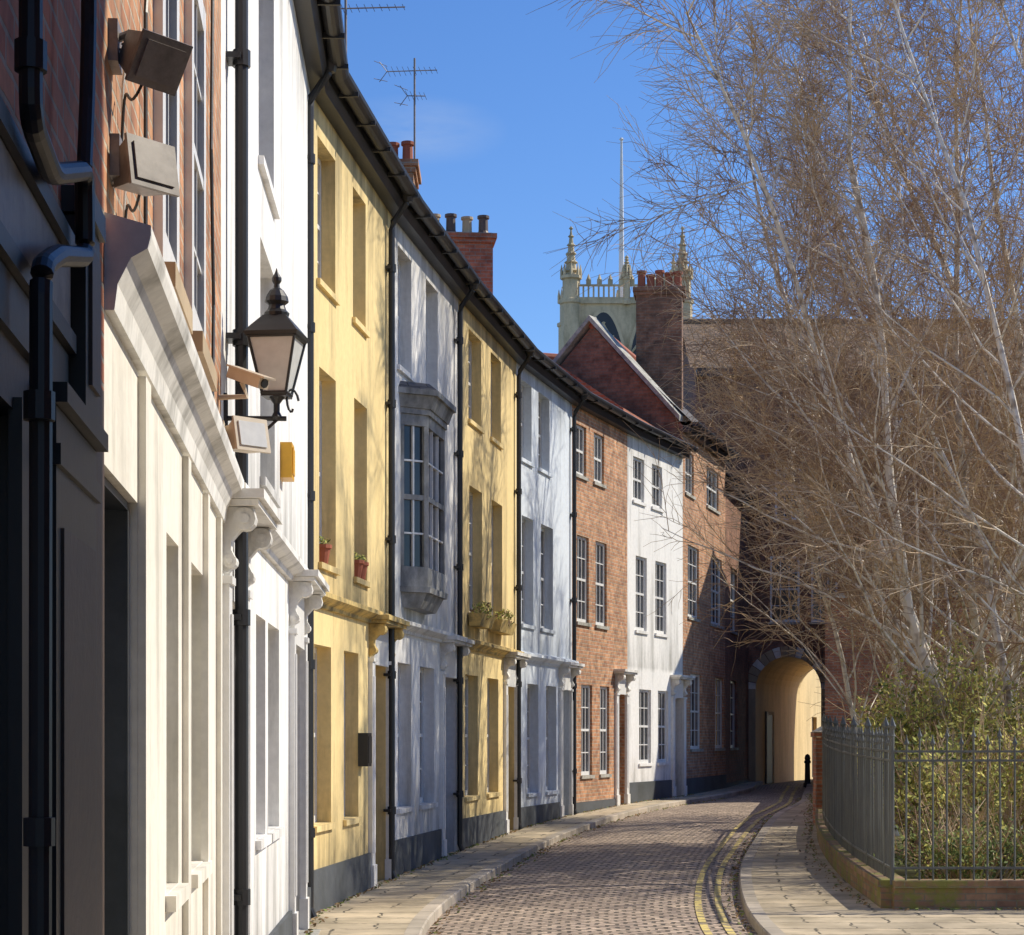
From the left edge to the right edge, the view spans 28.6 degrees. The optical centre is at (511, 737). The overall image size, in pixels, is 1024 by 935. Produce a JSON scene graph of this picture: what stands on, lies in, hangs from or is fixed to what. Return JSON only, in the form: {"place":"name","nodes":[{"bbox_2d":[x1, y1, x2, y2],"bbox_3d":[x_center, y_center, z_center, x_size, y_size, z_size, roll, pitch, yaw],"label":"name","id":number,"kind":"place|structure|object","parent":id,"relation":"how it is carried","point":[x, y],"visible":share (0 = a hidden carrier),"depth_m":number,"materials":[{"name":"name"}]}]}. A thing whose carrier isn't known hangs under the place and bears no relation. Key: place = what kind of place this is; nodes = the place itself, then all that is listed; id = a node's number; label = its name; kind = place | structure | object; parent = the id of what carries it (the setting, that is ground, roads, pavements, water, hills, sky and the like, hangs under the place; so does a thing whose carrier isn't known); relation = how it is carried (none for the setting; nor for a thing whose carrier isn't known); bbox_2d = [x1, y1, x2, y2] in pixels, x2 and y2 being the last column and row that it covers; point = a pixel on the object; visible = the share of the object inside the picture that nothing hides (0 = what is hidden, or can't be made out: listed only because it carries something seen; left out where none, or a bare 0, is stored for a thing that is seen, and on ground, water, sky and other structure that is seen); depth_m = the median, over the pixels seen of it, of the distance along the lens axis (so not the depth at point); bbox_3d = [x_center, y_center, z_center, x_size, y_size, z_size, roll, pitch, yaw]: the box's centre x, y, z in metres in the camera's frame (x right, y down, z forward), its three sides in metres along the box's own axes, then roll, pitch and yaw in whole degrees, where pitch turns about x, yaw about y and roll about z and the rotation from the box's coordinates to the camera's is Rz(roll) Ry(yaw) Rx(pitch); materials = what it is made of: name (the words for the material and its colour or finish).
{"place":"outdoors","nodes":[
{"label":"outdoors","id":0,"kind":"place"},
{"bbox_2d":[309,781,756,934],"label":"pavement","id":1,"kind":"structure","parent":0,"point":[396,907],"depth_m":25.32,"materials":[{"name":"stone"}]},
{"bbox_2d":[222,488,328,934],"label":"doorcase","id":2,"kind":"object","parent":1,"relation":"on","point":[255,514],"visible":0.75,"depth_m":13.40,"materials":[{"name":"white paint"}]},
{"bbox_2d":[368,615,409,887],"bbox_3d":[-1.712,0.337,25.358,0.590,3.674,1.575,0,0,6],"label":"doorcase","id":3,"kind":"object","parent":1,"relation":"on","point":[379,625],"visible":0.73,"depth_m":24.69,"materials":[{"name":"white paint"}]},
{"bbox_2d":[558,662,584,817],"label":"doorcase","id":4,"kind":"object","parent":1,"relation":"on","point":[567,674],"visible":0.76,"depth_m":40.09,"materials":[{"name":"white paint"}]},
{"bbox_2d":[614,669,638,805],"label":"doorcase","id":5,"kind":"object","parent":1,"relation":"on","point":[624,678],"visible":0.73,"depth_m":44.31,"materials":[{"name":"white paint"}]},
{"bbox_2d":[670,675,695,797],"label":"doorcase","id":6,"kind":"object","parent":1,"relation":"on","point":[680,684],"visible":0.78,"depth_m":48.72,"materials":[{"name":"white paint"}]},
{"bbox_2d":[426,779,812,934],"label":"road","id":7,"kind":"structure","parent":0,"point":[635,875],"depth_m":26.50,"materials":[{"name":"brick"}]},
{"bbox_2d":[304,794,1021,934],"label":"leaf litter","id":8,"kind":"object","parent":7,"relation":"on","point":[527,858],"visible":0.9,"depth_m":27.85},
{"bbox_2d":[695,786,789,934],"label":"yellow line","id":9,"kind":"object","parent":7,"relation":"on","point":[700,914],"visible":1,"depth_m":27.50,"materials":[{"name":"paint"}]},
{"bbox_2d":[714,786,797,934],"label":"yellow line","id":10,"kind":"object","parent":7,"relation":"on","point":[721,913],"visible":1,"depth_m":27.63,"materials":[{"name":"paint"}]},
{"bbox_2d":[341,0,1023,353],"label":"sky","id":11,"kind":"structure","parent":0,"point":[511,128],"materials":[{"name":"blue"}]},
{"bbox_2d":[751,784,879,907],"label":"pavement","id":12,"kind":"structure","parent":0,"point":[783,871],"depth_m":27.07,"materials":[{"name":"stone"}]},
{"bbox_2d":[811,727,821,824],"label":"brick gate pier","id":13,"kind":"structure","parent":0,"point":[816,734],"depth_m":37.75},
{"bbox_2d":[762,908,1023,934],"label":"pavement","id":14,"kind":"structure","parent":0,"point":[838,921],"depth_m":20.53,"materials":[{"name":"stone"}]},
{"bbox_2d":[894,824,1022,878],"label":"garden ground","id":15,"kind":"structure","parent":0,"point":[910,872],"depth_m":27.15,"materials":[{"name":"soil"}]},
{"bbox_2d":[526,0,1023,828],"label":"birch tree","id":16,"kind":"object","parent":15,"relation":"on","point":[916,630],"visible":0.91,"depth_m":30.18,"materials":[{"name":"brown plant"}]},
{"bbox_2d":[576,0,1023,825],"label":"birch tree","id":17,"kind":"object","parent":15,"relation":"on","point":[970,620],"visible":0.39,"depth_m":33.46,"materials":[{"name":"brown plant"}]},
{"bbox_2d":[647,189,1023,835],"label":"birch tree","id":18,"kind":"object","parent":15,"relation":"on","point":[850,703],"visible":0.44,"depth_m":33.03,"materials":[{"name":"brown plant"}]},
{"bbox_2d":[712,0,1023,734],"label":"birch tree","id":19,"kind":"object","parent":15,"relation":"on","point":[1015,413],"visible":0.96,"depth_m":28.24,"materials":[{"name":"brown plant"}]},
{"bbox_2d":[732,30,1023,722],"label":"birch tree","id":20,"kind":"object","parent":15,"relation":"on","point":[999,542],"visible":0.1,"depth_m":41.31,"materials":[{"name":"brown plant"}]},
{"bbox_2d":[738,0,1023,694],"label":"birch tree","id":21,"kind":"object","parent":15,"relation":"on","point":[973,341],"visible":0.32,"depth_m":33.11,"materials":[{"name":"brown plant"}]},
{"bbox_2d":[855,622,1023,849],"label":"shrub","id":22,"kind":"object","parent":15,"relation":"on","point":[960,700],"visible":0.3,"depth_m":29.39,"materials":[{"name":"green plant"}]},
{"bbox_2d":[873,785,1023,878],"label":"shrub","id":23,"kind":"object","parent":15,"relation":"on","point":[967,846],"visible":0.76,"depth_m":23.24,"materials":[{"name":"green plant"}]},
{"bbox_2d":[880,675,1023,878],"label":"shrub","id":24,"kind":"object","parent":15,"relation":"on","point":[953,786],"visible":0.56,"depth_m":25.08,"materials":[{"name":"green plant"}]},
{"bbox_3d":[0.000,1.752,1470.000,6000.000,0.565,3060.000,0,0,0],"label":"ground","id":25,"kind":"structure","parent":0,"visible":0},
{"bbox_2d":[0,0,103,934],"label":"walls","id":26,"kind":"structure","parent":25,"relation":"on","point":[61,35],"depth_m":5.09,"materials":[{"name":"brown paint"}]},
{"bbox_2d":[0,95,107,934],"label":"shopfront","id":27,"kind":"object","parent":26,"relation":"attached to","point":[35,219],"visible":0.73,"depth_m":4.79,"materials":[{"name":"black paint"}]},
{"bbox_2d":[14,0,96,934],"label":"downpipes","id":28,"kind":"object","parent":26,"relation":"attached to","point":[30,55],"visible":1,"depth_m":4.24,"materials":[{"name":"metal"}]},
{"bbox_2d":[104,0,220,934],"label":"walls","id":29,"kind":"structure","parent":25,"relation":"on","point":[121,373],"depth_m":8.27,"materials":[{"name":"paint"}]},
{"bbox_2d":[110,132,179,217],"bbox_3d":[-1.225,-1.680,6.364,0.210,0.401,0.339,0,0,-45],"label":"floodlight","id":30,"kind":"object","parent":29,"relation":"attached to","point":[140,166],"visible":0.93,"depth_m":6.25,"materials":[{"name":"grey metal"}]},
{"bbox_2d":[108,18,192,141],"bbox_3d":[-1.202,-2.020,6.300,0.367,0.401,0.226,0,0,41],"label":"floodlight","id":31,"kind":"object","parent":29,"relation":"attached to","point":[150,59],"visible":0.96,"depth_m":6.21,"materials":[{"name":"grey metal"}]},
{"bbox_2d":[104,376,221,934],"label":"doorcase and pilasters","id":32,"kind":"object","parent":29,"relation":"attached to","point":[116,716],"visible":0.46,"depth_m":7.11,"materials":[{"name":"paint"}]},
{"bbox_2d":[104,212,243,522],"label":"cornice","id":33,"kind":"structure","parent":29,"relation":"attached to","point":[143,310],"depth_m":7.34,"materials":[{"name":"paint"}]},
{"bbox_2d":[144,0,214,396],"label":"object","id":34,"kind":"structure","parent":29,"relation":"attached to","point":[210,153],"depth_m":10.98,"materials":[{"name":"orange brick"}]},
{"bbox_2d":[153,0,216,911],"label":"windows","id":35,"kind":"structure","parent":29,"relation":"attached to","point":[191,294],"depth_m":9.25,"materials":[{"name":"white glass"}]},
{"bbox_2d":[222,415,270,453],"bbox_3d":[-1.633,-1.803,12.017,0.264,0.206,0.274,0,0,44],"label":"floodlight","id":36,"kind":"object","parent":29,"relation":"attached to","point":[247,435],"visible":0.75,"depth_m":11.94,"materials":[{"name":"beige metal"}]},
{"bbox_2d":[219,364,275,399],"bbox_3d":[-1.575,-2.119,11.910,0.387,0.209,0.112,0,0,35],"label":"cctv camera","id":37,"kind":"object","parent":29,"relation":"attached to","point":[243,376],"visible":1,"depth_m":11.88,"materials":[{"name":"beige metal"}]},
{"bbox_2d":[221,0,309,934],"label":"walls","id":38,"kind":"structure","parent":25,"relation":"on","point":[278,88],"depth_m":16.41,"materials":[{"name":"paint"}]},
{"bbox_2d":[226,0,250,934],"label":"downpipe","id":39,"kind":"object","parent":38,"relation":"attached to","point":[238,58],"visible":0.82,"depth_m":12.53,"materials":[{"name":"metal"}]},
{"bbox_2d":[224,268,308,429],"bbox_3d":[-1.532,-2.325,12.409,0.495,1.150,0.340,0,0,7],"label":"wall lantern","id":40,"kind":"object","parent":38,"relation":"attached to","point":[278,339],"depth_m":12.31,"materials":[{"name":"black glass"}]},
{"bbox_2d":[255,155,284,849],"bbox_3d":[-2.002,-2.705,15.754,0.265,7.050,2.350,0,0,-2],"label":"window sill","id":41,"kind":"structure","parent":38,"relation":"attached to","point":[264,841],"depth_m":15.41,"materials":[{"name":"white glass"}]},
{"bbox_2d":[244,482,323,597],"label":"cornice","id":42,"kind":"structure","parent":38,"relation":"attached to","point":[283,557],"depth_m":16.20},
{"bbox_2d":[280,442,294,481],"bbox_3d":[-1.916,-2.350,17.134,0.110,0.300,0.300,0,0,-2],"label":"burglar alarm box","id":43,"kind":"object","parent":38,"relation":"attached to","point":[287,462],"visible":1,"depth_m":16.98,"materials":[{"name":"yellow plastic"}]},
{"bbox_2d":[293,0,348,92],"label":"gutter","id":44,"kind":"object","parent":38,"relation":"attached to","point":[317,35],"visible":0.88,"depth_m":19.86,"materials":[{"name":"black paint"}]},
{"bbox_2d":[307,57,336,917],"bbox_3d":[-1.992,-2.583,20.824,0.399,8.944,0.199,0,0,6],"label":"downpipe","id":45,"kind":"object","parent":38,"relation":"attached to","point":[331,68],"visible":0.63,"depth_m":20.80,"materials":[{"name":"metal"}]},
{"bbox_2d":[314,101,392,881],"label":"walls","id":46,"kind":"structure","parent":25,"relation":"on","point":[350,366],"depth_m":23.51,"materials":[{"name":"paint"}]},
{"bbox_2d":[314,156,370,832],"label":"windows","id":47,"kind":"structure","parent":46,"relation":"attached to","point":[335,299],"depth_m":22.58,"materials":[{"name":"yellow glass"}]},
{"bbox_2d":[314,853,370,911],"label":"plinth","id":48,"kind":"structure","parent":46,"relation":"attached to","point":[341,881],"depth_m":22.79,"materials":[{"name":"paint"}]},
{"bbox_2d":[321,592,403,628],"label":"cornice","id":49,"kind":"structure","parent":46,"relation":"attached to","point":[346,607],"depth_m":22.93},
{"bbox_2d":[358,733,371,765],"bbox_3d":[-1.763,0.150,24.087,0.130,0.400,0.250,0,0,6],"label":"letter box","id":50,"kind":"object","parent":46,"relation":"attached to","point":[364,749],"visible":1,"depth_m":23.97,"materials":[{"name":"black paint"}]},
{"bbox_2d":[315,73,422,216],"bbox_3d":[-1.646,-6.957,23.827,0.420,0.235,5.132,0,0,6],"label":"gutter","id":51,"kind":"object","parent":46,"relation":"on","point":[388,176],"visible":0.9,"depth_m":23.36,"materials":[{"name":"black paint"}]},
{"bbox_2d":[383,192,413,878],"bbox_3d":[-1.446,-2.607,25.881,0.399,8.896,0.198,0,0,8],"label":"downpipe","id":52,"kind":"object","parent":46,"relation":"attached to","point":[390,402],"visible":0.98,"depth_m":25.86,"materials":[{"name":"metal"}]},
{"bbox_2d":[395,223,457,852],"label":"walls","id":53,"kind":"structure","parent":25,"relation":"on","point":[420,277],"depth_m":28.79,"materials":[{"name":"paint"}]},
{"bbox_2d":[397,260,437,813],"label":"windows","id":54,"kind":"structure","parent":53,"relation":"attached to","point":[405,373],"depth_m":28.16,"materials":[{"name":"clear glass"}]},
{"bbox_2d":[395,829,441,874],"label":"plinth","id":55,"kind":"structure","parent":53,"relation":"attached to","point":[415,851],"depth_m":27.88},
{"bbox_2d":[398,381,455,614],"bbox_3d":[-1.153,-3.265,27.804,0.520,3.030,2.200,0,0,8],"label":"oriel bay window","id":56,"kind":"structure","parent":53,"relation":"attached to","point":[427,411],"depth_m":27.12,"materials":[{"name":"grey paint"}]},
{"bbox_2d":[403,619,467,646],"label":"cornice","id":57,"kind":"structure","parent":53,"relation":"attached to","point":[425,632],"depth_m":28.22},
{"bbox_2d":[397,200,483,298],"bbox_3d":[-0.997,-6.957,28.819,0.420,0.235,4.954,0,0,8],"label":"gutter","id":58,"kind":"object","parent":53,"relation":"attached to","point":[436,246],"visible":0.9,"depth_m":28.48,"materials":[{"name":"black paint"}]},
{"bbox_2d":[439,636,474,856],"bbox_3d":[-0.989,0.313,30.470,0.590,3.626,1.628,0,0,8],"label":"doorcase","id":59,"kind":"object","parent":53,"relation":"attached to","point":[448,656],"visible":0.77,"depth_m":29.77,"materials":[{"name":"white paint"}]},
{"bbox_2d":[453,284,478,851],"bbox_3d":[-0.697,-2.642,30.964,0.400,8.826,0.196,0,0,11],"label":"downpipe","id":60,"kind":"object","parent":53,"relation":"attached to","point":[459,455],"visible":0.99,"depth_m":30.95,"materials":[{"name":"metal"}]},
{"bbox_2d":[458,299,515,830],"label":"walls","id":61,"kind":"structure","parent":25,"relation":"on","point":[489,474],"depth_m":33.85,"materials":[{"name":"paint"}]},
{"bbox_2d":[464,339,503,801],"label":"windows","id":62,"kind":"structure","parent":61,"relation":"attached to","point":[476,426],"depth_m":33.22,"materials":[{"name":"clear glass"}]},
{"bbox_2d":[468,601,494,628],"bbox_3d":[-0.484,-1.994,32.518,0.425,0.427,1.154,0,0,0],"label":"window box","id":63,"kind":"object","parent":62,"relation":"attached to","point":[482,619],"visible":1,"depth_m":32.25,"materials":[{"name":"yellow plant"}]},
{"bbox_2d":[490,609,516,634],"bbox_3d":[-0.147,-1.994,34.427,0.414,0.427,1.427,0,0,3],"label":"window box","id":64,"kind":"object","parent":62,"relation":"attached to","point":[500,626],"visible":0.96,"depth_m":34.11,"materials":[{"name":"yellow plant"}]},
{"bbox_2d":[463,810,504,847],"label":"plinth","id":65,"kind":"structure","parent":61,"relation":"attached to","point":[478,829],"depth_m":33.13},
{"bbox_2d":[459,284,537,361],"bbox_3d":[-0.173,-6.957,33.914,0.420,0.235,5.379,0,0,10],"label":"gutter","id":66,"kind":"object","parent":61,"relation":"attached to","point":[511,338],"visible":0.92,"depth_m":33.65,"materials":[{"name":"black paint"}]},
{"bbox_2d":[503,652,530,833],"bbox_3d":[-0.066,0.278,35.907,0.590,3.556,1.472,0,0,10],"label":"doorcase","id":67,"kind":"object","parent":61,"relation":"attached to","point":[510,668],"visible":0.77,"depth_m":35.28,"materials":[{"name":"white paint"}]},
{"bbox_2d":[513,350,534,828],"bbox_3d":[0.229,-2.685,36.381,0.398,8.740,0.193,0,0,15],"label":"downpipe","id":68,"kind":"object","parent":61,"relation":"attached to","point":[518,490],"visible":0.97,"depth_m":36.37,"materials":[{"name":"metal"}]},
{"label":"roof","id":69,"kind":"object","parent":61,"relation":"on","visible":0},
{"bbox_2d":[390,140,420,188],"bbox_3d":[-1.900,-8.256,32.000,0.860,2.512,1.110,0,0,0],"label":"chimney","id":70,"kind":"object","parent":69,"relation":"attached to","point":[410,164],"visible":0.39,"depth_m":31.94,"materials":[{"name":"red brick"}]},
{"bbox_2d":[516,362,571,815],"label":"walls","id":71,"kind":"structure","parent":25,"relation":"on","point":[546,503],"depth_m":39.13,"materials":[{"name":"paint"}]},
{"bbox_2d":[521,386,558,796],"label":"windows","id":72,"kind":"structure","parent":71,"relation":"attached to","point":[548,474],"depth_m":39.01,"materials":[{"name":"white glass"}]},
{"bbox_2d":[521,802,559,827],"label":"plinth","id":73,"kind":"structure","parent":71,"relation":"attached to","point":[535,814],"depth_m":38.23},
{"bbox_2d":[517,349,590,403],"bbox_3d":[0.859,-6.957,38.849,0.420,0.235,4.742,0,0,14],"label":"gutter","id":74,"kind":"object","parent":71,"relation":"attached to","point":[541,366],"visible":0.98,"depth_m":38.71,"materials":[{"name":"black paint"}]},
{"bbox_2d":[570,395,587,814],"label":"downpipe","id":75,"kind":"object","parent":71,"relation":"attached to","point":[573,429],"visible":0.99,"depth_m":41.02,"materials":[{"name":"metal"}]},
{"bbox_2d":[404,781,762,934],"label":"kerb","id":76,"kind":"structure","parent":25,"relation":"on","point":[424,919],"depth_m":29.74,"materials":[{"name":"stone"}]},
{"bbox_2d":[572,405,626,803],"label":"walls","id":77,"kind":"structure","parent":25,"relation":"on","point":[601,654],"depth_m":43.46,"materials":[{"name":"orange brick"}]},
{"bbox_2d":[576,424,611,778],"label":"windows","id":78,"kind":"structure","parent":77,"relation":"attached to","point":[582,620],"depth_m":42.55,"materials":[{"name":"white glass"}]},
{"bbox_2d":[572,392,644,433],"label":"gutter","id":79,"kind":"object","parent":77,"relation":"on","point":[615,416],"visible":0.95,"depth_m":43.05,"materials":[{"name":"black paint"}]},
{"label":"roof","id":80,"kind":"object","parent":77,"relation":"on","visible":0},
{"bbox_2d":[433,213,496,293],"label":"chimney","id":81,"kind":"object","parent":80,"relation":"attached to","point":[476,249],"visible":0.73,"depth_m":41.30,"materials":[{"name":"red brick"}]},
{"bbox_2d":[557,137,693,354],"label":"church tower","id":82,"kind":"structure","parent":25,"relation":"on","point":[615,316],"depth_m":179.82,"materials":[{"name":"stone"}]},
{"bbox_2d":[561,326,724,778],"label":"walls","id":83,"kind":"structure","parent":25,"relation":"on","point":[595,360],"depth_m":50.67,"materials":[{"name":"orange brick"}]},
{"bbox_2d":[552,315,685,421],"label":"gable coping","id":84,"kind":"object","parent":83,"relation":"on","point":[574,340],"visible":0.68,"depth_m":49.71,"materials":[{"name":"stone"}]},
{"bbox_2d":[589,323,697,421],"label":"roof","id":85,"kind":"structure","parent":83,"relation":"on","point":[684,411],"depth_m":52.70,"materials":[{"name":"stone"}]},
{"bbox_2d":[633,270,685,424],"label":"chimney","id":86,"kind":"object","parent":85,"relation":"attached to","point":[652,360],"visible":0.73,"depth_m":50.43,"materials":[{"name":"brown brick"}]},
{"bbox_2d":[685,455,725,751],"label":"windows","id":87,"kind":"structure","parent":83,"relation":"attached to","point":[695,689],"depth_m":51.55,"materials":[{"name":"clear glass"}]},
{"bbox_2d":[686,775,726,793],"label":"plinth","id":88,"kind":"structure","parent":83,"relation":"attached to","point":[696,785],"depth_m":51.95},
{"bbox_2d":[683,421,739,463],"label":"gutter","id":89,"kind":"object","parent":83,"relation":"attached to","point":[723,451],"visible":0.72,"depth_m":51.42,"materials":[{"name":"black paint"}]},
{"bbox_2d":[627,434,682,795],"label":"walls","id":90,"kind":"structure","parent":25,"relation":"on","point":[655,661],"depth_m":47.08,"materials":[{"name":"paint"}]},
{"bbox_2d":[629,780,671,803],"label":"plinth","id":91,"kind":"structure","parent":90,"relation":"attached to","point":[646,790],"depth_m":46.64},
{"bbox_2d":[632,457,670,765],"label":"windows","id":92,"kind":"structure","parent":90,"relation":"attached to","point":[640,629],"depth_m":46.80,"materials":[{"name":"white glass"}]},
{"bbox_2d":[629,423,698,457],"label":"gutter","id":93,"kind":"object","parent":90,"relation":"on","point":[652,436],"visible":0.89,"depth_m":46.87,"materials":[{"name":"black paint"}]},
{"bbox_2d":[725,489,748,782],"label":"walls","id":94,"kind":"structure","parent":25,"relation":"on","point":[736,765],"depth_m":57.97,"materials":[{"name":"brick"}]},
{"bbox_2d":[730,569,738,749],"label":"windows","id":95,"kind":"structure","parent":94,"relation":"attached to","point":[732,687],"depth_m":57.74,"materials":[{"name":"clear glass"}]},
{"bbox_2d":[739,781,812,934],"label":"kerb","id":96,"kind":"structure","parent":25,"relation":"on","point":[760,921],"depth_m":24.61,"materials":[{"name":"stone"}]},
{"bbox_2d":[799,669,820,779],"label":"cream rendered house","id":97,"kind":"structure","parent":25,"relation":"on","point":[810,685],"depth_m":69.08,"materials":[{"name":"paint"}]},
{"bbox_2d":[683,345,938,784],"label":"walls","id":98,"kind":"structure","parent":25,"relation":"on","point":[778,685],"depth_m":61.00,"materials":[{"name":"brick"}]},
{"bbox_2d":[765,711,773,783],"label":"passage door","id":99,"kind":"structure","parent":98,"relation":"attached to","point":[769,747],"depth_m":62.76,"materials":[{"name":"grey paint"}]},
{"bbox_2d":[749,646,824,780],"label":"arch ring","id":100,"kind":"object","parent":98,"relation":"attached to","point":[759,665],"visible":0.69,"depth_m":60.95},
{"bbox_2d":[768,468,887,623],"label":"windows","id":101,"kind":"structure","parent":98,"relation":"attached to","point":[785,598],"depth_m":61.03,"materials":[{"name":"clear glass"}]},
{"bbox_2d":[683,319,1023,376],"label":"roof","id":102,"kind":"structure","parent":98,"relation":"on","point":[686,333],"depth_m":62.62,"materials":[{"name":"brown tile"}]},
{"bbox_2d":[824,593,1007,745],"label":"brick outbuilding","id":103,"kind":"structure","parent":25,"relation":"on","point":[832,667],"depth_m":50.50,"materials":[{"name":"brick"}]},
{"bbox_2d":[815,713,1023,908],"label":"iron railings","id":104,"kind":"object","parent":25,"relation":"on","point":[854,819],"visible":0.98,"depth_m":22.56,"materials":[{"name":"metal"}]},
{"bbox_2d":[930,395,1023,781],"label":"walls","id":105,"kind":"structure","parent":25,"relation":"on","point":[1010,634],"depth_m":51.20,"materials":[{"name":"brown brick"}]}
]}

